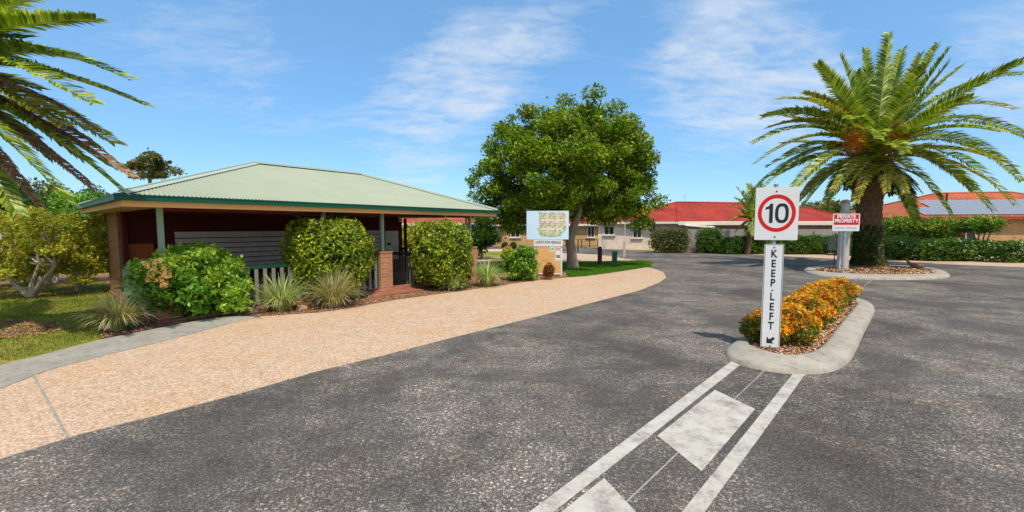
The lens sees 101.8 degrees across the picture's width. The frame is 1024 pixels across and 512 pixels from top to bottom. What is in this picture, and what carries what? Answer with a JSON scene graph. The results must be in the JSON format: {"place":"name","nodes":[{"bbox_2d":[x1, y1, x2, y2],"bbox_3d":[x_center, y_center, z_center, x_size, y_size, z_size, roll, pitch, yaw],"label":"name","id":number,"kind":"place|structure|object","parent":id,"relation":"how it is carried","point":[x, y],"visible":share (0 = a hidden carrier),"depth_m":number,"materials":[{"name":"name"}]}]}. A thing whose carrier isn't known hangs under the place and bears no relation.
{"place":"outdoors","nodes":[
{"label":"outdoors","id":0,"kind":"place"},
{"bbox_2d":[0,242,1003,364],"bbox_3d":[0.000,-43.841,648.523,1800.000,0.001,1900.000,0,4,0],"label":"ground","id":1,"kind":"structure","parent":0,"point":[486,255],"depth_m":9.10,"materials":[{"name":"green plant"}]},
{"bbox_2d":[0,185,61,229],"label":"bushy tree","id":2,"kind":"object","parent":1,"relation":"on","point":[28,201],"visible":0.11,"depth_m":22.14,"materials":[{"name":"green plant"}]},
{"bbox_2d":[2,177,66,197],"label":"bushy tree","id":3,"kind":"object","parent":1,"relation":"on","point":[40,188],"visible":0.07,"depth_m":30.07,"materials":[{"name":"green plant"}]},
{"bbox_2d":[0,319,75,337],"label":"mulch ring","id":4,"kind":"object","parent":1,"relation":"on","point":[65,326],"visible":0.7,"depth_m":8.47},
{"bbox_2d":[0,318,60,338],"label":"leaf litter","id":5,"kind":"object","parent":4,"relation":"on","point":[17,326],"visible":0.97,"depth_m":8.34,"materials":[{"name":"brown plant"}]},
{"bbox_2d":[0,274,109,298],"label":"garden bed","id":6,"kind":"object","parent":1,"relation":"on","point":[99,277],"visible":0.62,"depth_m":14.93,"materials":[{"name":"brown soil"}]},
{"bbox_2d":[0,209,36,282],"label":"straggly shrub","id":7,"kind":"object","parent":6,"relation":"on","point":[17,276],"visible":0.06,"depth_m":12.91,"materials":[{"name":"green plant"}]},
{"bbox_2d":[0,205,99,297],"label":"straggly shrub","id":8,"kind":"object","parent":6,"relation":"on","point":[10,256],"visible":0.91,"depth_m":11.91,"materials":[{"name":"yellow plant"}]},
{"bbox_2d":[7,207,104,282],"bbox_3d":[-16.495,-0.367,14.916,2.982,2.801,2.524,0,4,0],"label":"straggly shrub","id":9,"kind":"object","parent":6,"relation":"on","point":[55,278],"visible":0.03,"depth_m":14.91,"materials":[{"name":"green plant"}]},
{"bbox_2d":[13,213,108,291],"bbox_3d":[-13.671,-0.107,13.028,2.852,2.556,2.311,0,4,0],"label":"straggly shrub","id":10,"kind":"object","parent":6,"relation":"on","point":[95,244],"visible":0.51,"depth_m":12.56,"materials":[{"name":"green plant"}]},
{"bbox_2d":[0,281,116,362],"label":"grass","id":11,"kind":"structure","parent":1,"relation":"on","point":[62,296],"depth_m":9.90,"materials":[{"name":"green plant"}]},
{"bbox_2d":[30,188,101,234],"bbox_3d":[-26.047,-1.798,23.724,4.375,4.359,3.902,0,4,0],"label":"bushy tree","id":12,"kind":"object","parent":1,"relation":"on","point":[64,205],"visible":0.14,"depth_m":23.49,"materials":[{"name":"green plant"}]},
{"bbox_2d":[0,0,158,226],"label":"date palm","id":13,"kind":"object","parent":1,"relation":"on","point":[23,103],"visible":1,"depth_m":6.62,"materials":[{"name":"green plant"}]},
{"bbox_2d":[64,214,108,272],"bbox_3d":[-18.915,-0.357,19.278,3.820,3.157,3.518,0,4,0],"label":"bushy tree","id":14,"kind":"object","parent":1,"relation":"on","point":[92,235],"visible":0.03,"depth_m":18.53,"materials":[{"name":"green plant"}]},
{"bbox_2d":[73,182,114,215],"bbox_3d":[-27.623,-2.378,27.859,4.638,4.931,4.270,2,4,24],"label":"bushy tree","id":15,"kind":"object","parent":1,"relation":"on","point":[98,193],"visible":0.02,"depth_m":26.98,"materials":[{"name":"green plant"}]},
{"bbox_2d":[0,316,260,388],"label":"kerb strip","id":16,"kind":"object","parent":1,"relation":"on","point":[13,372],"visible":0.98,"depth_m":6.91,"materials":[{"name":"concrete"}]},
{"bbox_2d":[114,147,187,182],"bbox_3d":[-29.283,-4.508,33.767,3.991,8.334,3.385,1,4,17],"label":"gum tree","id":17,"kind":"object","parent":1,"relation":"on","point":[154,168],"visible":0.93,"depth_m":33.12,"materials":[{"name":"green plant"}]},
{"bbox_2d":[73,161,500,322],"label":"pavilion","id":18,"kind":"structure","parent":1,"relation":"on","point":[248,211],"depth_m":12.43,"materials":[{"name":"green metal"}]},
{"bbox_2d":[0,279,663,459],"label":"path edge","id":19,"kind":"object","parent":1,"relation":"on","point":[261,387],"visible":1,"depth_m":5.08,"materials":[{"name":"concrete"}]},
{"bbox_2d":[0,267,665,458],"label":"footpath","id":20,"kind":"structure","parent":1,"relation":"on","point":[142,382],"depth_m":6.70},
{"bbox_2d":[33,375,68,436],"bbox_3d":[-5.453,1.694,4.883,2.852,0.001,0.024,3,5,37],"label":"path joint","id":21,"kind":"object","parent":20,"relation":"on","point":[52,409],"visible":1,"depth_m":4.66,"materials":[{"name":"concrete"}]},
{"bbox_2d":[113,273,669,422],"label":"leaf litter","id":22,"kind":"object","parent":20,"relation":"on","point":[441,326],"visible":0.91,"depth_m":8.38,"materials":[{"name":"brown plant"}]},
{"bbox_2d":[101,271,565,337],"bbox_3d":[-3.158,1.058,13.869,14.859,0.001,4.458,-3,5,-39],"label":"garden bed","id":23,"kind":"object","parent":1,"relation":"on","point":[269,313],"visible":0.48,"depth_m":10.88,"materials":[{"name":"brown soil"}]},
{"bbox_2d":[72,285,167,331],"bbox_3d":[-7.746,0.985,8.208,1.721,0.975,1.706,0,4,0],"label":"grass tuft","id":24,"kind":"object","parent":23,"relation":"on","point":[118,315],"visible":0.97,"depth_m":8.04,"materials":[{"name":"plant"}]},
{"bbox_2d":[112,239,254,319],"bbox_3d":[-7.160,0.564,9.529,2.697,1.900,2.518,0,4,0],"label":"flowering shrub","id":25,"kind":"object","parent":23,"relation":"on","point":[212,272],"visible":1,"depth_m":8.95,"materials":[{"name":"green plant"}]},
{"bbox_2d":[249,309,258,312],"bbox_3d":[-6.120,1.314,9.892,0.200,0.106,0.200,4,6,45],"label":"rock","id":26,"kind":"object","parent":23,"relation":"on","point":[254,310],"visible":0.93,"depth_m":9.83,"materials":[{"name":"stone"}]},
{"bbox_2d":[246,306,266,311],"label":"fallen branch","id":27,"kind":"object","parent":23,"relation":"on","point":[259,308],"visible":0.63,"depth_m":10.10,"materials":[{"name":"brown wood"}]},
{"bbox_2d":[248,271,313,311],"bbox_3d":[-5.653,0.829,10.132,1.880,1.016,1.824,0,4,0],"label":"grass tuft","id":28,"kind":"object","parent":23,"relation":"on","point":[282,298],"visible":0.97,"depth_m":9.98,"materials":[{"name":"plant"}]},
{"bbox_2d":[296,304,307,309],"bbox_3d":[-5.182,1.274,10.272,0.268,0.150,0.273,0,4,0],"label":"rock","id":29,"kind":"object","parent":23,"relation":"on","point":[302,307],"visible":0.93,"depth_m":10.19,"materials":[{"name":"stone"}]},
{"bbox_2d":[278,215,376,293],"bbox_3d":[-5.138,-0.008,11.748,2.584,2.473,2.550,0,4,0],"label":"clipped shrub","id":30,"kind":"object","parent":23,"relation":"on","point":[351,247],"visible":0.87,"depth_m":11.07,"materials":[{"name":"green plant"}]},
{"bbox_2d":[296,264,370,307],"bbox_3d":[-4.515,0.746,10.558,2.037,1.122,2.108,0,4,0],"label":"grass tuft","id":31,"kind":"object","parent":23,"relation":"on","point":[333,294],"visible":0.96,"depth_m":10.39,"materials":[{"name":"plant"}]},
{"bbox_2d":[407,215,475,288],"bbox_3d":[-2.298,-0.126,13.603,2.183,2.445,2.252,0,4,0],"label":"clipped shrub","id":32,"kind":"object","parent":23,"relation":"on","point":[434,260],"visible":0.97,"depth_m":13.10,"materials":[{"name":"green plant"}]},
{"bbox_2d":[437,272,468,290],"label":"grass tuft","id":33,"kind":"object","parent":23,"relation":"on","point":[452,285],"visible":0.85,"depth_m":13.17,"materials":[{"name":"plant"}]},
{"bbox_2d":[462,268,473,283],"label":"red shrub","id":34,"kind":"object","parent":23,"relation":"on","point":[468,275],"visible":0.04,"depth_m":14.67,"materials":[{"name":"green plant"}]},
{"bbox_2d":[466,256,508,286],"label":"grass tuft","id":35,"kind":"object","parent":23,"relation":"on","point":[486,278],"visible":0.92,"depth_m":14.10,"materials":[{"name":"plant"}]},
{"bbox_2d":[499,243,540,280],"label":"leafy shrub","id":36,"kind":"object","parent":23,"relation":"on","point":[521,263],"visible":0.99,"depth_m":15.41,"materials":[{"name":"green plant"}]},
{"bbox_2d":[527,211,568,275],"bbox_3d":[1.470,-0.517,17.257,1.731,2.695,0.104,0,4,4],"label":"map board","id":37,"kind":"object","parent":23,"relation":"on","point":[547,224],"visible":1,"depth_m":17.19,"materials":[{"name":"white wood"}]},
{"bbox_2d":[542,260,555,279],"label":"red shrub","id":38,"kind":"object","parent":23,"relation":"on","point":[548,270],"visible":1,"depth_m":15.93,"materials":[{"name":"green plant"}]},
{"bbox_2d":[402,220,426,257],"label":"yellowish tree","id":39,"kind":"object","parent":1,"relation":"on","point":[410,229],"visible":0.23,"depth_m":23.55,"materials":[{"name":"yellow plant"}]},
{"bbox_2d":[402,218,480,246],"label":"house","id":40,"kind":"structure","parent":1,"relation":"on","point":[457,220],"depth_m":34.69,"materials":[{"name":"yellow brick"}]},
{"bbox_2d":[477,257,500,262],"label":"footpath","id":41,"kind":"structure","parent":1,"relation":"on","point":[484,260],"depth_m":25.85,"materials":[{"name":"beige concrete"}]},
{"bbox_2d":[460,217,505,258],"bbox_3d":[-2.004,-1.196,26.098,2.791,2.825,2.668,-2,5,-29],"label":"dark shrub tree","id":42,"kind":"object","parent":41,"relation":"on","point":[481,243],"visible":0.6,"depth_m":25.51,"materials":[{"name":"green plant"}]},
{"bbox_2d":[502,244,511,255],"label":"orange shrub","id":43,"kind":"object","parent":41,"relation":"on","point":[505,247],"visible":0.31,"depth_m":27.84,"materials":[{"name":"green plant"}]},
{"bbox_2d":[488,215,597,245],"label":"house","id":44,"kind":"structure","parent":1,"relation":"on","point":[587,232],"depth_m":42.97,"materials":[{"name":"yellow brick"}]},
{"bbox_2d":[509,230,520,237],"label":"window","id":45,"kind":"structure","parent":44,"relation":"in","point":[517,233],"depth_m":42.93,"materials":[{"name":"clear glass"}]},
{"bbox_2d":[586,226,595,237],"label":"window","id":46,"kind":"structure","parent":44,"relation":"in","point":[590,229],"depth_m":42.89,"materials":[{"name":"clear glass"}]},
{"bbox_2d":[558,239,597,246],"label":"fence","id":47,"kind":"object","parent":1,"relation":"on","point":[581,245],"visible":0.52,"depth_m":41.43,"materials":[{"name":"brown wood"}]},
{"bbox_2d":[623,232,625,259],"bbox_3d":[6.588,-0.923,24.396,0.130,2.498,0.097,0,4,0],"label":"sign pole","id":48,"kind":"object","parent":1,"relation":"on","point":[624,244],"visible":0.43,"depth_m":24.39,"materials":[{"name":"white metal"}]},
{"bbox_2d":[596,201,834,249],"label":"house","id":49,"kind":"structure","parent":1,"relation":"on","point":[673,214],"depth_m":36.85,"materials":[{"name":"beige brick"}]},
{"bbox_2d":[602,226,615,235],"bbox_3d":[8.747,-2.262,37.488,1.147,0.900,0.160,1,4,17],"label":"window","id":50,"kind":"structure","parent":49,"relation":"in","point":[610,232],"depth_m":37.50,"materials":[{"name":"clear glass"}]},
{"bbox_2d":[631,224,642,238],"bbox_3d":[11.081,-2.162,36.784,1.007,1.300,0.160,1,4,17],"label":"window","id":51,"kind":"structure","parent":49,"relation":"in","point":[638,235],"depth_m":36.81,"materials":[{"name":"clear glass"}]},
{"bbox_2d":[647,224,655,232],"bbox_3d":[12.291,-2.385,36.399,0.833,0.800,0.160,1,4,17],"label":"window","id":52,"kind":"structure","parent":49,"relation":"in","point":[653,228],"depth_m":36.41,"materials":[{"name":"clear glass"}]},
{"bbox_2d":[660,251,836,254],"bbox_3d":[37.942,0.073,27.871,53.388,0.001,14.238,0,4,5],"label":"garden bed","id":53,"kind":"object","parent":1,"relation":"on","point":[763,253],"visible":0.07,"depth_m":32.80,"materials":[{"name":"brown soil"}]},
{"bbox_2d":[645,225,692,252],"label":"hedge","id":54,"kind":"object","parent":53,"relation":"on","point":[667,246],"visible":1,"depth_m":32.31,"materials":[{"name":"green plant"}]},
{"bbox_2d":[693,225,723,253],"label":"hedge","id":55,"kind":"object","parent":53,"relation":"on","point":[704,243],"visible":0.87,"depth_m":31.66,"materials":[{"name":"green plant"}]},
{"bbox_2d":[729,181,762,254],"bbox_3d":[17.572,-2.819,30.351,3.935,5.439,2.010,0,4,0],"label":"palm","id":56,"kind":"object","parent":53,"relation":"on","point":[749,211],"visible":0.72,"depth_m":30.32,"materials":[{"name":"green plant"}]},
{"bbox_2d":[713,234,780,253],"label":"hedge","id":57,"kind":"object","parent":53,"relation":"on","point":[737,244],"visible":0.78,"depth_m":30.84,"materials":[{"name":"green plant"}]},
{"bbox_2d":[678,222,832,251],"bbox_3d":[20.576,-1.584,34.073,14.359,2.450,2.200,0,4,0],"label":"carport","id":58,"kind":"object","parent":53,"relation":"on","point":[699,224],"visible":0.45,"depth_m":33.39,"materials":[{"name":"white metal"}]},
{"bbox_2d":[687,229,851,252],"bbox_3d":[20.563,-1.192,32.647,13.272,1.870,0.134,0,4,4],"label":"paling fence","id":59,"kind":"object","parent":53,"relation":"on","point":[740,232],"visible":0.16,"depth_m":32.85,"materials":[{"name":"grey wood"}]},
{"bbox_2d":[777,234,833,254],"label":"hedge","id":60,"kind":"object","parent":53,"relation":"on","point":[809,244],"visible":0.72,"depth_m":30.37,"materials":[{"name":"green plant"}]},
{"bbox_2d":[829,232,852,255],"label":"hedge","id":61,"kind":"object","parent":53,"relation":"on","point":[851,239],"visible":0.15,"depth_m":29.24,"materials":[{"name":"green plant"}]},
{"bbox_2d":[801,200,834,212],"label":"distant tree","id":62,"kind":"object","parent":1,"relation":"on","point":[823,207],"visible":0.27,"depth_m":58.51,"materials":[{"name":"green plant"}]},
{"bbox_2d":[817,198,850,212],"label":"distant tree","id":63,"kind":"object","parent":1,"relation":"on","point":[836,205],"visible":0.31,"depth_m":60.59,"materials":[{"name":"green plant"}]},
{"bbox_2d":[740,253,1023,266],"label":"footpath","id":64,"kind":"structure","parent":1,"relation":"on","point":[989,263],"depth_m":24.33,"materials":[{"name":"beige concrete"}]},
{"bbox_2d":[884,236,922,259],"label":"hedge","id":65,"kind":"object","parent":64,"relation":"on","point":[905,246],"visible":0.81,"depth_m":25.17,"materials":[{"name":"green plant"}]},
{"bbox_2d":[883,213,927,242],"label":"standard tree","id":66,"kind":"object","parent":64,"relation":"on","point":[904,227],"visible":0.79,"depth_m":26.57,"materials":[{"name":"green plant"}]},
{"bbox_2d":[913,215,966,240],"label":"standard tree","id":67,"kind":"object","parent":64,"relation":"on","point":[942,229],"visible":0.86,"depth_m":25.81,"materials":[{"name":"green plant"}]},
{"bbox_2d":[917,233,965,243],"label":"hedge","id":68,"kind":"object","parent":64,"relation":"on","point":[962,235],"visible":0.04,"depth_m":27.15,"materials":[{"name":"plant"}]},
{"bbox_2d":[911,237,994,260],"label":"hedge","id":69,"kind":"object","parent":64,"relation":"on","point":[952,249],"visible":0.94,"depth_m":24.39,"materials":[{"name":"green plant"}]},
{"bbox_2d":[949,214,1010,259],"bbox_3d":[28.269,-1.125,25.093,2.916,2.837,2.098,0,4,0],"label":"standard tree","id":70,"kind":"object","parent":64,"relation":"on","point":[978,225],"visible":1,"depth_m":24.77,"materials":[{"name":"green plant"}]},
{"bbox_2d":[977,239,1023,262],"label":"hedge","id":71,"kind":"object","parent":64,"relation":"on","point":[1007,251],"visible":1,"depth_m":23.53,"materials":[{"name":"green plant"}]},
{"bbox_2d":[851,191,1023,247],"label":"house","id":72,"kind":"structure","parent":1,"relation":"on","point":[966,204],"depth_m":29.73,"materials":[{"name":"tile"}]},
{"bbox_2d":[957,227,975,240],"bbox_3d":[31.696,-1.563,29.031,1.362,1.200,0.445,0,4,0],"label":"window","id":73,"kind":"structure","parent":72,"relation":"in","point":[971,235],"depth_m":29.04,"materials":[{"name":"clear glass"}]},
{"bbox_2d":[0,246,1023,511],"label":"road","id":74,"kind":"structure","parent":0,"point":[916,404],"depth_m":4.33,"materials":[{"name":"grey asphalt"}]},
{"bbox_2d":[562,478,635,511],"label":"road marking","id":75,"kind":"object","parent":74,"relation":"on","point":[603,495],"visible":1,"depth_m":3.10,"materials":[{"name":"paint"}]},
{"bbox_2d":[602,240,606,254],"bbox_3d":[6.726,-0.629,30.322,0.340,1.074,0.200,0,4,0],"label":"sign","id":76,"kind":"object","parent":74,"relation":"on","point":[604,243],"visible":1,"depth_m":30.20,"materials":[{"name":"white metal"}]},
{"bbox_2d":[530,361,738,511],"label":"road marking","id":77,"kind":"object","parent":74,"relation":"on","point":[573,487],"visible":0.9,"depth_m":3.85,"materials":[{"name":"paint"}]},
{"bbox_2d":[626,371,763,501],"bbox_3d":[2.269,1.727,4.558,0.014,0.001,4.071,4,6,44],"label":"road joint","id":78,"kind":"object","parent":74,"relation":"on","point":[645,483],"visible":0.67,"depth_m":3.52,"materials":[{"name":"asphalt"}]},
{"bbox_2d":[657,390,754,470],"bbox_3d":[2.061,1.738,4.355,0.530,0.001,1.919,4,6,44],"label":"road marking","id":79,"kind":"object","parent":74,"relation":"on","point":[701,433],"visible":1,"depth_m":4.24,"materials":[{"name":"paint"}]},
{"bbox_2d":[682,374,804,511],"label":"road marking","id":80,"kind":"object","parent":74,"relation":"on","point":[708,492],"visible":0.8,"depth_m":3.77,"materials":[{"name":"paint"}]},
{"bbox_2d":[725,298,874,373],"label":"median kerb","id":81,"kind":"structure","parent":74,"relation":"on","point":[836,350],"depth_m":6.38,"materials":[{"name":"concrete"}]},
{"bbox_2d":[748,300,856,354],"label":"bark chips","id":82,"kind":"object","parent":81,"relation":"in","point":[849,307],"visible":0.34,"depth_m":6.99,"materials":[{"name":"brown wood"}]},
{"bbox_2d":[736,307,798,344],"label":"nandina bush","id":83,"kind":"object","parent":82,"relation":"on","point":[752,325],"visible":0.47,"depth_m":6.94,"materials":[{"name":"orange plant"}]},
{"bbox_2d":[754,184,799,347],"bbox_3d":[4.167,0.210,6.630,0.600,2.685,0.087,1,4,17],"label":"speed sign","id":84,"kind":"object","parent":82,"relation":"on","point":[776,212],"visible":0.99,"depth_m":6.58,"materials":[{"name":"white metal"}]},
{"bbox_2d":[781,302,823,344],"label":"nandina bush","id":85,"kind":"object","parent":82,"relation":"on","point":[803,320],"visible":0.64,"depth_m":6.87,"materials":[{"name":"orange plant"}]},
{"bbox_2d":[782,292,836,326],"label":"nandina bush","id":86,"kind":"object","parent":82,"relation":"on","point":[823,310],"visible":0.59,"depth_m":7.88,"materials":[{"name":"orange plant"}]},
{"bbox_2d":[790,284,844,313],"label":"nandina bush","id":87,"kind":"object","parent":82,"relation":"on","point":[829,296],"visible":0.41,"depth_m":8.69,"materials":[{"name":"orange plant"}]},
{"bbox_2d":[796,279,850,309],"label":"nandina bush","id":88,"kind":"object","parent":82,"relation":"on","point":[842,294],"visible":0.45,"depth_m":9.55,"materials":[{"name":"orange plant"}]},
{"bbox_2d":[825,276,863,303],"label":"nandina bush","id":89,"kind":"object","parent":82,"relation":"on","point":[852,290],"visible":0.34,"depth_m":10.35,"materials":[{"name":"orange plant"}]},
{"bbox_2d":[803,264,949,279],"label":"roundabout kerb","id":90,"kind":"structure","parent":74,"relation":"on","point":[939,274],"depth_m":16.65,"materials":[{"name":"concrete"}]},
{"bbox_2d":[827,234,836,265],"bbox_3d":[15.830,-0.279,20.579,0.425,1.591,0.180,0,4,0],"label":"box on stake","id":91,"kind":"object","parent":90,"relation":"on","point":[832,240],"visible":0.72,"depth_m":20.47,"materials":[{"name":"metal"}]},
{"bbox_2d":[0,0,1023,218],"label":"sky","id":92,"kind":"structure","parent":0,"point":[408,92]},
{"bbox_2d":[477,249,562,253],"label":"driveway","id":93,"kind":"structure","parent":0,"point":[495,250],"depth_m":35.54,"materials":[{"name":"concrete"}]},
{"bbox_2d":[510,241,516,248],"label":"topiary","id":94,"kind":"object","parent":93,"relation":"on","point":[513,244],"visible":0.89,"depth_m":35.99,"materials":[{"name":"green plant"}]},
{"bbox_2d":[536,253,634,261],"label":"driveway","id":95,"kind":"structure","parent":0,"point":[586,257],"depth_m":26.66,"materials":[{"name":"beige concrete"}]},
{"label":"lawn","id":96,"kind":"structure","parent":0,"visible":0},
{"bbox_2d":[477,260,652,275],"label":"grass","id":97,"kind":"structure","parent":96,"relation":"on","point":[593,267],"depth_m":20.38,"materials":[{"name":"green plant"}]},
{"bbox_2d":[464,82,670,268],"bbox_3d":[2.609,-3.615,20.317,8.332,8.501,8.150,-4,6,-43],"label":"shade tree","id":98,"kind":"object","parent":96,"relation":"on","point":[586,156],"visible":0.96,"depth_m":18.86,"materials":[{"name":"green plant"}]},
{"bbox_2d":[597,247,601,263],"bbox_3d":[4.692,-0.009,22.229,0.238,0.980,0.238,0,4,0],"label":"timber bollard","id":99,"kind":"object","parent":96,"relation":"on","point":[599,259],"visible":0.87,"depth_m":22.13,"materials":[{"name":"brown wood"}]},
{"bbox_2d":[610,251,620,263],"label":"service pillar","id":100,"kind":"structure","parent":96,"relation":"on","point":[614,256],"depth_m":22.71,"materials":[{"name":"plastic"}]},
{"label":"roundabout bed","id":101,"kind":"structure","parent":0,"visible":0},
{"bbox_2d":[836,199,852,268],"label":"light column","id":102,"kind":"structure","parent":101,"relation":"on","point":[845,206],"depth_m":19.01,"materials":[{"name":"grey metal"}]},
{"bbox_2d":[832,214,859,272],"bbox_3d":[13.864,-0.508,17.373,0.981,2.501,0.156,1,4,12],"label":"property sign","id":103,"kind":"object","parent":101,"relation":"on","point":[844,223],"visible":0.98,"depth_m":17.27,"materials":[{"name":"metal"}]},
{"bbox_2d":[815,265,935,273],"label":"bark chips","id":104,"kind":"object","parent":101,"relation":"on","point":[891,269],"visible":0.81,"depth_m":18.36,"materials":[{"name":"brown wood"}]},
{"bbox_2d":[740,31,1023,267],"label":"date palm","id":105,"kind":"object","parent":104,"relation":"on","point":[871,126],"visible":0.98,"depth_m":19.38,"materials":[{"name":"green plant"}]},
{"bbox_2d":[902,258,923,267],"bbox_3d":[18.796,0.332,19.497,0.846,0.501,0.195,1,4,20],"label":"bird","id":106,"kind":"object","parent":104,"relation":"on","point":[913,265],"visible":0.89,"depth_m":19.44}
]}

